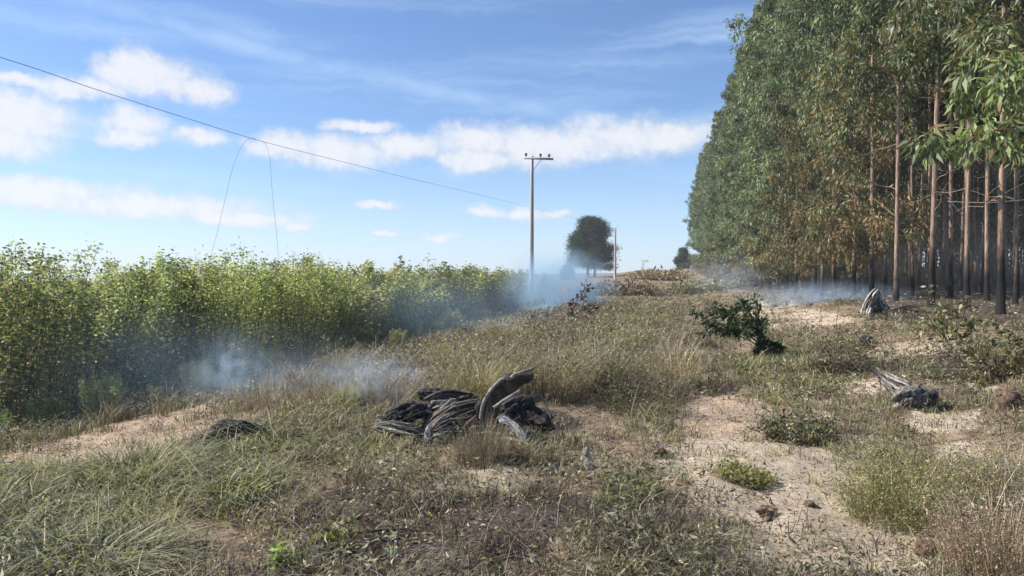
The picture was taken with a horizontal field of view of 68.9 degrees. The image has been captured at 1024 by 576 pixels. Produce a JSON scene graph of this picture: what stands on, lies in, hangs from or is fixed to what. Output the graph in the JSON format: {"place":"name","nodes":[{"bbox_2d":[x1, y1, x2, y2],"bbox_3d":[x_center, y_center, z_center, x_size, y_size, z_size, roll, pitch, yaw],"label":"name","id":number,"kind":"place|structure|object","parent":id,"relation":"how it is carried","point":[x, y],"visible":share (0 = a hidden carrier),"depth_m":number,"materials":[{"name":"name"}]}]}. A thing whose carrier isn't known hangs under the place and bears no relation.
{"place":"outdoors","nodes":[
{"label":"outdoors","id":0,"kind":"place"},
{"bbox_2d":[0,0,1020,281],"label":"sky","id":1,"kind":"structure","parent":0,"point":[623,96],"materials":[{"name":"blue"}]},
{"bbox_2d":[0,267,1023,575],"bbox_3d":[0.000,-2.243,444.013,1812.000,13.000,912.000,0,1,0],"label":"ground","id":2,"kind":"structure","parent":0,"point":[788,475],"depth_m":5.78,"materials":[{"name":"soil"}]},
{"bbox_2d":[0,246,80,432],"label":"wild shrub","id":3,"kind":"object","parent":2,"relation":"on","point":[19,357],"visible":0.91,"depth_m":9.57,"materials":[{"name":"green plant"}]},
{"bbox_2d":[19,391,70,432],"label":"wild shrub","id":4,"kind":"object","parent":2,"relation":"on","point":[39,408],"visible":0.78,"depth_m":8.69,"materials":[{"name":"green plant"}]},
{"bbox_2d":[0,233,110,404],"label":"wild shrub","id":5,"kind":"object","parent":2,"relation":"on","point":[36,266],"visible":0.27,"depth_m":11.51,"materials":[{"name":"green plant"}]},
{"bbox_2d":[0,264,133,425],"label":"wild shrub","id":6,"kind":"object","parent":2,"relation":"on","point":[89,327],"visible":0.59,"depth_m":10.39,"materials":[{"name":"green plant"}]},
{"bbox_2d":[8,262,152,388],"bbox_3d":[-7.297,0.665,12.890,2.359,2.291,2.196,0,1,31],"label":"wild shrub","id":7,"kind":"object","parent":2,"relation":"on","point":[139,278],"visible":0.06,"depth_m":12.85,"materials":[{"name":"green plant"}]},
{"bbox_2d":[3,244,186,405],"bbox_3d":[-6.249,0.599,11.574,2.586,2.512,2.408,0,1,25],"label":"wild shrub","id":8,"kind":"object","parent":2,"relation":"on","point":[79,295],"visible":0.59,"depth_m":11.50,"materials":[{"name":"green plant"}]},
{"bbox_2d":[74,368,128,423],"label":"wild shrub","id":9,"kind":"object","parent":2,"relation":"on","point":[111,383],"visible":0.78,"depth_m":9.34,"materials":[{"name":"green plant"}]},
{"bbox_2d":[0,488,257,575],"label":"green tussock","id":10,"kind":"object","parent":2,"relation":"on","point":[136,549],"visible":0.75,"depth_m":3.42,"materials":[{"name":"green plant"}]},
{"bbox_2d":[6,424,251,498],"bbox_3d":[-2.620,1.255,5.180,1.768,0.446,1.744,0,1,0],"label":"green tussock","id":11,"kind":"object","parent":2,"relation":"on","point":[142,460],"visible":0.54,"depth_m":5.24,"materials":[{"name":"green plant"}]},
{"bbox_2d":[49,245,218,384],"bbox_3d":[-6.928,0.477,14.063,2.611,2.685,2.872,0,1,11],"label":"wild shrub","id":12,"kind":"object","parent":2,"relation":"on","point":[156,264],"visible":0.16,"depth_m":13.85,"materials":[{"name":"green plant"}]},
{"bbox_2d":[83,265,216,395],"bbox_3d":[-6.200,0.724,12.612,2.251,2.261,2.008,0,1,11],"label":"wild shrub","id":13,"kind":"object","parent":2,"relation":"on","point":[145,320],"visible":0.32,"depth_m":12.50,"materials":[{"name":"green plant"}]},
{"bbox_2d":[122,249,261,388],"bbox_3d":[-6.002,0.555,13.727,2.698,2.522,2.453,0,1,0],"label":"wild shrub","id":14,"kind":"object","parent":2,"relation":"on","point":[213,279],"visible":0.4,"depth_m":13.67,"materials":[{"name":"green plant"}]},
{"bbox_2d":[177,361,216,394],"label":"wild shrub","id":15,"kind":"object","parent":2,"relation":"on","point":[192,378],"visible":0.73,"depth_m":11.11,"materials":[{"name":"green plant"}]},
{"bbox_2d":[149,248,273,368],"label":"wild shrub","id":16,"kind":"object","parent":2,"relation":"on","point":[196,264],"visible":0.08,"depth_m":16.71,"materials":[{"name":"green plant"}]},
{"bbox_2d":[192,418,266,446],"bbox_3d":[-2.344,1.193,6.166,0.639,0.234,0.282,0,1,0],"label":"charred log","id":17,"kind":"object","parent":2,"relation":"on","point":[226,422],"visible":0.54,"depth_m":6.07,"materials":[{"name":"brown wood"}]},
{"bbox_2d":[171,236,300,379],"bbox_3d":[-5.616,0.392,15.102,2.586,2.839,2.518,-1,1,-42],"label":"wild shrub","id":18,"kind":"object","parent":2,"relation":"on","point":[261,292],"visible":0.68,"depth_m":14.87,"materials":[{"name":"green plant"}]},
{"bbox_2d":[156,448,324,518],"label":"green tussock","id":19,"kind":"object","parent":2,"relation":"on","point":[260,490],"visible":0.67,"depth_m":4.65,"materials":[{"name":"green plant"}]},
{"bbox_2d":[261,527,299,575],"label":"weed","id":20,"kind":"object","parent":2,"relation":"on","point":[275,548],"visible":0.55,"depth_m":3.25,"materials":[{"name":"green plant"}]},
{"bbox_2d":[230,248,341,367],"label":"wild shrub","id":21,"kind":"object","parent":2,"relation":"on","point":[313,304],"visible":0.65,"depth_m":16.20,"materials":[{"name":"green plant"}]},
{"bbox_2d":[252,247,350,358],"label":"wild shrub","id":22,"kind":"object","parent":2,"relation":"on","point":[332,287],"visible":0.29,"depth_m":17.65,"materials":[{"name":"green plant"}]},
{"bbox_2d":[233,393,374,437],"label":"dead scrub","id":23,"kind":"object","parent":2,"relation":"on","point":[288,412],"visible":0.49,"depth_m":6.75,"materials":[{"name":"brown plant"}]},
{"bbox_2d":[282,252,356,353],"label":"wild shrub","id":24,"kind":"object","parent":2,"relation":"on","point":[322,267],"visible":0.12,"depth_m":18.57,"materials":[{"name":"green plant"}]},
{"bbox_2d":[302,325,366,372],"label":"tall grass clump","id":25,"kind":"object","parent":2,"relation":"on","point":[324,358],"visible":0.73,"depth_m":12.81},
{"bbox_2d":[305,279,365,348],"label":"wild shrub","id":26,"kind":"object","parent":2,"relation":"on","point":[352,300],"visible":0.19,"depth_m":19.78,"materials":[{"name":"green plant"}]},
{"bbox_2d":[318,358,367,412],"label":"tall grass clump","id":27,"kind":"object","parent":2,"relation":"on","point":[346,393],"visible":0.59,"depth_m":7.62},
{"bbox_2d":[329,277,384,345],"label":"wild shrub","id":28,"kind":"object","parent":2,"relation":"on","point":[368,297],"visible":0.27,"depth_m":21.21,"materials":[{"name":"green plant"}]},
{"bbox_2d":[342,271,402,340],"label":"wild shrub","id":29,"kind":"object","parent":2,"relation":"on","point":[386,295],"visible":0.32,"depth_m":22.06,"materials":[{"name":"green plant"}]},
{"bbox_2d":[324,417,427,456],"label":"grass clump","id":30,"kind":"object","parent":2,"relation":"on","point":[382,440],"visible":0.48,"depth_m":6.01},
{"bbox_2d":[346,260,423,339],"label":"wild shrub","id":31,"kind":"object","parent":2,"relation":"on","point":[398,276],"visible":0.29,"depth_m":23.25,"materials":[{"name":"green plant"}]},
{"bbox_2d":[321,334,454,371],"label":"dead scrub","id":32,"kind":"object","parent":2,"relation":"on","point":[408,354],"visible":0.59,"depth_m":12.26,"materials":[{"name":"brown plant"}]},
{"bbox_2d":[355,264,420,335],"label":"wild shrub","id":33,"kind":"object","parent":2,"relation":"on","point":[407,284],"visible":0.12,"depth_m":24.25,"materials":[{"name":"green plant"}]},
{"bbox_2d":[390,274,432,328],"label":"wild shrub","id":34,"kind":"object","parent":2,"relation":"on","point":[421,301],"visible":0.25,"depth_m":25.66,"materials":[{"name":"green plant"}]},
{"bbox_2d":[391,270,453,331],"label":"wild shrub","id":35,"kind":"object","parent":2,"relation":"on","point":[436,301],"visible":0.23,"depth_m":27.46,"materials":[{"name":"green plant"}]},
{"bbox_2d":[395,253,469,327],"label":"wild shrub","id":36,"kind":"object","parent":2,"relation":"on","point":[445,274],"visible":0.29,"depth_m":29.03,"materials":[{"name":"green plant"}]},
{"bbox_2d":[415,265,478,320],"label":"wild shrub","id":37,"kind":"object","parent":2,"relation":"on","point":[464,294],"visible":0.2,"depth_m":30.90,"materials":[{"name":"green plant"}]},
{"bbox_2d":[390,326,506,365],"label":"dead scrub","id":38,"kind":"object","parent":2,"relation":"on","point":[440,353],"visible":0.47,"depth_m":12.15,"materials":[{"name":"brown plant"}]},
{"bbox_2d":[374,367,554,445],"bbox_3d":[-0.381,1.002,6.400,1.491,0.658,0.829,0,1,10],"label":"charred stump","id":39,"kind":"object","parent":2,"relation":"on","point":[439,404],"visible":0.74,"depth_m":6.26,"materials":[{"name":"grey wood"}]},
{"bbox_2d":[448,265,492,322],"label":"wild shrub","id":40,"kind":"object","parent":2,"relation":"on","point":[480,286],"visible":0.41,"depth_m":32.46,"materials":[{"name":"green plant"}]},
{"bbox_2d":[401,325,566,398],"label":"tall grass clump","id":41,"kind":"object","parent":2,"relation":"on","point":[468,378],"visible":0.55,"depth_m":8.23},
{"bbox_2d":[446,401,525,470],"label":"dead grass clump","id":42,"kind":"object","parent":2,"relation":"on","point":[489,450],"visible":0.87,"depth_m":5.35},
{"bbox_2d":[422,310,564,370],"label":"dead scrub","id":43,"kind":"object","parent":2,"relation":"on","point":[485,352],"visible":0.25,"depth_m":10.44,"materials":[{"name":"brown plant"}]},
{"bbox_2d":[474,263,518,312],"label":"wild shrub","id":44,"kind":"object","parent":2,"relation":"on","point":[507,288],"visible":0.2,"depth_m":39.72,"materials":[{"name":"green plant"}]},
{"bbox_2d":[0,286,1023,575],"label":"weeds","id":45,"kind":"object","parent":2,"relation":"on","point":[578,526],"visible":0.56,"depth_m":4.80,"materials":[{"name":"green plant"}]},
{"bbox_2d":[0,268,1023,575],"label":"dry grass","id":46,"kind":"structure","parent":2,"relation":"on","point":[286,380],"depth_m":7.66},
{"bbox_2d":[0,268,1023,575],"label":"green grass","id":47,"kind":"structure","parent":2,"relation":"on","point":[26,490],"depth_m":5.46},
{"bbox_2d":[0,269,1023,575],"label":"burnt grass","id":48,"kind":"structure","parent":2,"relation":"on","point":[482,541],"depth_m":4.33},
{"bbox_2d":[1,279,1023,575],"bbox_3d":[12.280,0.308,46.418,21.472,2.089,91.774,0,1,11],"label":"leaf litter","id":49,"kind":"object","parent":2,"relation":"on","point":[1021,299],"visible":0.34,"depth_m":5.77,"materials":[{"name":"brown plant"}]},
{"bbox_2d":[4,297,1023,575],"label":"fallen twigs","id":50,"kind":"object","parent":2,"relation":"on","point":[578,465],"visible":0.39,"depth_m":4.67,"materials":[{"name":"wood"}]},
{"bbox_2d":[448,305,628,402],"bbox_3d":[0.449,0.689,8.751,2.209,1.203,2.268,-1,1,-43],"label":"tall grass clump","id":51,"kind":"object","parent":2,"relation":"on","point":[562,382],"visible":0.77,"depth_m":8.54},
{"bbox_2d":[524,153,552,306],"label":"utility pole","id":52,"kind":"object","parent":2,"relation":"on","point":[531,266],"visible":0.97,"depth_m":43.87,"materials":[{"name":"concrete"}]},
{"bbox_2d":[478,302,680,367],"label":"dead scrub","id":53,"kind":"object","parent":2,"relation":"on","point":[552,345],"visible":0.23,"depth_m":10.88,"materials":[{"name":"brown plant"}]},
{"bbox_2d":[497,294,675,343],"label":"dead scrub","id":54,"kind":"object","parent":2,"relation":"on","point":[550,329],"visible":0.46,"depth_m":15.11,"materials":[{"name":"brown plant"}]},
{"bbox_2d":[562,215,622,276],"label":"broadleaf tree","id":55,"kind":"object","parent":2,"relation":"on","point":[586,240],"visible":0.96,"depth_m":126.03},
{"bbox_2d":[545,307,666,393],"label":"tall grass clump","id":56,"kind":"object","parent":2,"relation":"on","point":[615,364],"visible":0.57,"depth_m":9.23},
{"bbox_2d":[544,296,692,352],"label":"dead scrub","id":57,"kind":"object","parent":2,"relation":"on","point":[608,333],"visible":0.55,"depth_m":13.54,"materials":[{"name":"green plant"}]},
{"bbox_2d":[557,291,702,327],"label":"dead scrub","id":58,"kind":"object","parent":2,"relation":"on","point":[640,315],"visible":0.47,"depth_m":20.93,"materials":[{"name":"brown plant"}]},
{"bbox_2d":[566,274,696,296],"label":"dead scrub","id":59,"kind":"object","parent":2,"relation":"on","point":[630,288],"visible":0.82,"depth_m":55.60,"materials":[{"name":"brown plant"}]},
{"bbox_2d":[585,455,679,505],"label":"weed","id":60,"kind":"object","parent":2,"relation":"on","point":[635,484],"visible":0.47,"depth_m":4.75,"materials":[{"name":"green plant"}]},
{"bbox_2d":[555,364,723,419],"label":"dead scrub","id":61,"kind":"object","parent":2,"relation":"on","point":[613,396],"visible":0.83,"depth_m":8.14,"materials":[{"name":"brown plant"}]},
{"bbox_2d":[619,266,697,280],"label":"dead scrub","id":62,"kind":"object","parent":2,"relation":"on","point":[661,275],"visible":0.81,"depth_m":100.06,"materials":[{"name":"brown plant"}]},
{"bbox_2d":[521,482,802,575],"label":"dead scrub","id":63,"kind":"object","parent":2,"relation":"on","point":[663,535],"visible":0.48,"depth_m":3.78,"materials":[{"name":"brown plant"}]},
{"bbox_2d":[625,324,714,388],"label":"tall grass clump","id":64,"kind":"object","parent":2,"relation":"on","point":[674,365],"visible":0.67,"depth_m":10.04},
{"bbox_2d":[656,270,764,293],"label":"dead scrub","id":65,"kind":"object","parent":2,"relation":"on","point":[690,285],"visible":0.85,"depth_m":58.88,"materials":[{"name":"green plant"}]},
{"bbox_2d":[702,72,736,280],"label":"eucalyptus tree","id":66,"kind":"object","parent":2,"relation":"on","point":[714,150],"visible":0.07,"depth_m":77.40,"materials":[{"name":"green plant"}]},
{"bbox_2d":[709,99,741,282],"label":"eucalyptus tree","id":67,"kind":"object","parent":2,"relation":"on","point":[722,197],"visible":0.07,"depth_m":66.93,"materials":[{"name":"green plant"}]},
{"bbox_2d":[703,45,754,283],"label":"eucalyptus tree","id":68,"kind":"object","parent":2,"relation":"on","point":[721,189],"visible":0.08,"depth_m":63.09,"materials":[{"name":"green plant"}]},
{"bbox_2d":[688,293,786,356],"bbox_3d":[3.945,0.697,13.091,1.581,1.229,0.970,0,1,30],"label":"toppled sapling","id":69,"kind":"object","parent":2,"relation":"on","point":[749,325],"visible":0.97,"depth_m":13.03,"materials":[{"name":"green plant"}]},
{"bbox_2d":[713,27,765,285],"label":"eucalyptus tree","id":70,"kind":"object","parent":2,"relation":"on","point":[730,134],"visible":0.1,"depth_m":59.88,"materials":[{"name":"green plant"}]},
{"bbox_2d":[702,454,783,492],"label":"weed","id":71,"kind":"object","parent":2,"relation":"on","point":[734,472],"visible":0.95,"depth_m":5.27,"materials":[{"name":"green plant"}]},
{"bbox_2d":[727,8,766,287],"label":"eucalyptus tree","id":72,"kind":"object","parent":2,"relation":"on","point":[733,204],"visible":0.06,"depth_m":56.48,"materials":[{"name":"green plant"}]},
{"bbox_2d":[713,0,793,288],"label":"eucalyptus tree","id":73,"kind":"object","parent":2,"relation":"on","point":[730,174],"visible":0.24,"depth_m":52.59,"materials":[{"name":"green plant"}]},
{"bbox_2d":[730,0,788,288],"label":"eucalyptus tree","id":74,"kind":"object","parent":2,"relation":"on","point":[753,233],"visible":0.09,"depth_m":48.77,"materials":[{"name":"green plant"}]},
{"bbox_2d":[729,0,809,289],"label":"eucalyptus tree","id":75,"kind":"object","parent":2,"relation":"on","point":[741,263],"visible":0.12,"depth_m":45.15,"materials":[{"name":"green plant"}]},
{"bbox_2d":[723,0,851,290],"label":"eucalyptus tree","id":76,"kind":"object","parent":2,"relation":"on","point":[754,74],"visible":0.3,"depth_m":41.60,"materials":[{"name":"green plant"}]},
{"bbox_2d":[747,0,851,292],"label":"eucalyptus tree","id":77,"kind":"object","parent":2,"relation":"on","point":[782,258],"visible":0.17,"depth_m":38.34,"materials":[{"name":"green plant"}]},
{"bbox_2d":[725,404,877,445],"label":"bush","id":78,"kind":"object","parent":2,"relation":"on","point":[818,428],"visible":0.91,"depth_m":6.56,"materials":[{"name":"green plant"}]},
{"bbox_2d":[756,0,868,293],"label":"eucalyptus tree","id":79,"kind":"object","parent":2,"relation":"on","point":[785,56],"visible":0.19,"depth_m":34.49,"materials":[{"name":"green plant"}]},
{"bbox_2d":[758,0,892,295],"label":"eucalyptus tree","id":80,"kind":"object","parent":2,"relation":"on","point":[807,192],"visible":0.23,"depth_m":32.54,"materials":[{"name":"green plant"}]},
{"bbox_2d":[772,322,905,353],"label":"dead scrub","id":81,"kind":"object","parent":2,"relation":"on","point":[820,341],"visible":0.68,"depth_m":12.81,"materials":[{"name":"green plant"}]},
{"bbox_2d":[788,0,891,296],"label":"eucalyptus tree","id":82,"kind":"object","parent":2,"relation":"on","point":[801,48],"visible":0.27,"depth_m":30.10,"materials":[{"name":"green plant"}]},
{"bbox_2d":[796,343,903,376],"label":"bush","id":83,"kind":"object","parent":2,"relation":"on","point":[863,360],"visible":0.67,"depth_m":10.38,"materials":[{"name":"green plant"}]},
{"bbox_2d":[798,0,930,297],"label":"eucalyptus tree","id":84,"kind":"object","parent":2,"relation":"on","point":[827,116],"visible":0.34,"depth_m":27.50,"materials":[{"name":"green plant"}]},
{"bbox_2d":[858,289,890,315],"bbox_3d":[9.231,0.386,19.049,0.871,0.753,0.538,0,1,-21],"label":"ash stump","id":85,"kind":"object","parent":2,"relation":"on","point":[874,301],"visible":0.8,"depth_m":18.89,"materials":[{"name":"grey wood"}]},
{"bbox_2d":[803,0,947,292],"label":"eucalyptus tree","id":86,"kind":"object","parent":2,"relation":"on","point":[921,230],"visible":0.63,"depth_m":25.02,"materials":[{"name":"green plant"}]},
{"bbox_2d":[818,0,949,300],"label":"eucalyptus tree","id":87,"kind":"object","parent":2,"relation":"on","point":[875,77],"visible":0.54,"depth_m":22.61,"materials":[{"name":"green plant"}]},
{"bbox_2d":[797,419,1023,539],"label":"fine leaved bush","id":88,"kind":"object","parent":2,"relation":"on","point":[863,495],"visible":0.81,"depth_m":4.60,"materials":[{"name":"green plant"}]},
{"bbox_2d":[891,384,938,409],"bbox_3d":[4.110,1.123,7.631,0.474,0.287,0.277,0,1,0],"label":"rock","id":89,"kind":"object","parent":2,"relation":"on","point":[917,394],"visible":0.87,"depth_m":7.54,"materials":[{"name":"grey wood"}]},
{"bbox_2d":[875,22,958,295],"bbox_3d":[15.170,-9.651,28.597,4.828,20.448,4.183,0,1,-27],"label":"eucalyptus tree","id":90,"kind":"object","parent":2,"relation":"on","point":[912,245],"visible":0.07,"depth_m":29.00,"materials":[{"name":"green plant"}]},
{"bbox_2d":[880,97,958,291],"bbox_3d":[18.945,-9.762,36.229,5.302,20.371,4.622,0,1,19],"label":"eucalyptus tree","id":91,"kind":"object","parent":2,"relation":"on","point":[941,108],"visible":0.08,"depth_m":36.42,"materials":[{"name":"green plant"}]},
{"bbox_2d":[888,0,956,299],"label":"eucalyptus tree","id":92,"kind":"object","parent":2,"relation":"on","point":[950,279],"visible":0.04,"depth_m":24.28,"materials":[{"name":"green plant"}]},
{"bbox_2d":[826,119,1023,284],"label":"deep plantation","id":93,"kind":"object","parent":2,"relation":"on","point":[956,213],"depth_m":64.08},
{"bbox_2d":[846,0,1023,304],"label":"eucalyptus tree","id":94,"kind":"object","parent":2,"relation":"on","point":[859,31],"visible":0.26,"depth_m":20.19,"materials":[{"name":"green plant"}]},
{"bbox_2d":[904,284,982,348],"bbox_3d":[6.719,0.468,11.520,1.115,1.042,0.770,0,1,0],"label":"scorched sapling","id":95,"kind":"object","parent":2,"relation":"on","point":[941,319],"visible":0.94,"depth_m":11.53,"materials":[{"name":"green plant"}]},
{"bbox_2d":[874,0,1023,308],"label":"eucalyptus tree","id":96,"kind":"object","parent":2,"relation":"on","point":[934,45],"visible":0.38,"depth_m":17.80,"materials":[{"name":"green plant"}]},
{"bbox_2d":[917,98,984,290],"bbox_3d":[21.417,-10.608,35.527,4.904,22.027,5.438,-1,1,-32],"label":"eucalyptus tree","id":97,"kind":"object","parent":2,"relation":"on","point":[961,246],"visible":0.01,"depth_m":35.52,"materials":[{"name":"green plant"}]},
{"bbox_2d":[906,101,999,290],"bbox_3d":[22.566,-10.761,38.429,5.393,22.378,5.529,0,1,26],"label":"eucalyptus tree","id":98,"kind":"object","parent":2,"relation":"on","point":[944,238],"visible":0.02,"depth_m":38.47,"materials":[{"name":"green plant"}]},
{"bbox_2d":[883,435,1023,575],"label":"dead grass clump","id":99,"kind":"object","parent":2,"relation":"on","point":[988,536],"visible":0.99,"depth_m":3.66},
{"bbox_2d":[883,0,1023,314],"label":"eucalyptus tree","id":100,"kind":"object","parent":2,"relation":"on","point":[987,32],"visible":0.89,"depth_m":15.38,"materials":[{"name":"green plant"}]},
{"bbox_2d":[895,49,1023,175],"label":"eucalyptus tree","id":101,"kind":"object","parent":2,"relation":"on","point":[998,99],"visible":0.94,"depth_m":11.77,"materials":[{"name":"green plant"}]},
{"bbox_2d":[906,0,1023,300],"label":"eucalyptus tree","id":102,"kind":"object","parent":2,"relation":"on","point":[986,295],"visible":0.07,"depth_m":21.70,"materials":[{"name":"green plant"}]},
{"bbox_2d":[911,343,1020,380],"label":"dead scrub","id":103,"kind":"object","parent":2,"relation":"on","point":[953,365],"visible":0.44,"depth_m":9.47,"materials":[{"name":"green plant"}]},
{"bbox_2d":[916,412,1023,519],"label":"dead grass clump","id":104,"kind":"object","parent":2,"relation":"on","point":[1014,472],"visible":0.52,"depth_m":4.80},
{"bbox_2d":[918,0,1021,304],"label":"eucalyptus tree","id":105,"kind":"object","parent":2,"relation":"on","point":[1015,295],"visible":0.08,"depth_m":19.91,"materials":[{"name":"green plant"}]},
{"bbox_2d":[919,0,1023,176],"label":"eucalyptus tree","id":106,"kind":"object","parent":2,"relation":"on","point":[964,106],"visible":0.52,"depth_m":13.62,"materials":[{"name":"green plant"}]},
{"bbox_2d":[948,310,1023,386],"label":"scorched sapling","id":107,"kind":"object","parent":2,"relation":"on","point":[1013,360],"visible":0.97,"depth_m":8.86,"materials":[{"name":"green plant"}]},
{"bbox_2d":[992,387,1023,411],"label":"earth clod","id":108,"kind":"object","parent":2,"relation":"on","point":[1009,396],"visible":0.6,"depth_m":7.14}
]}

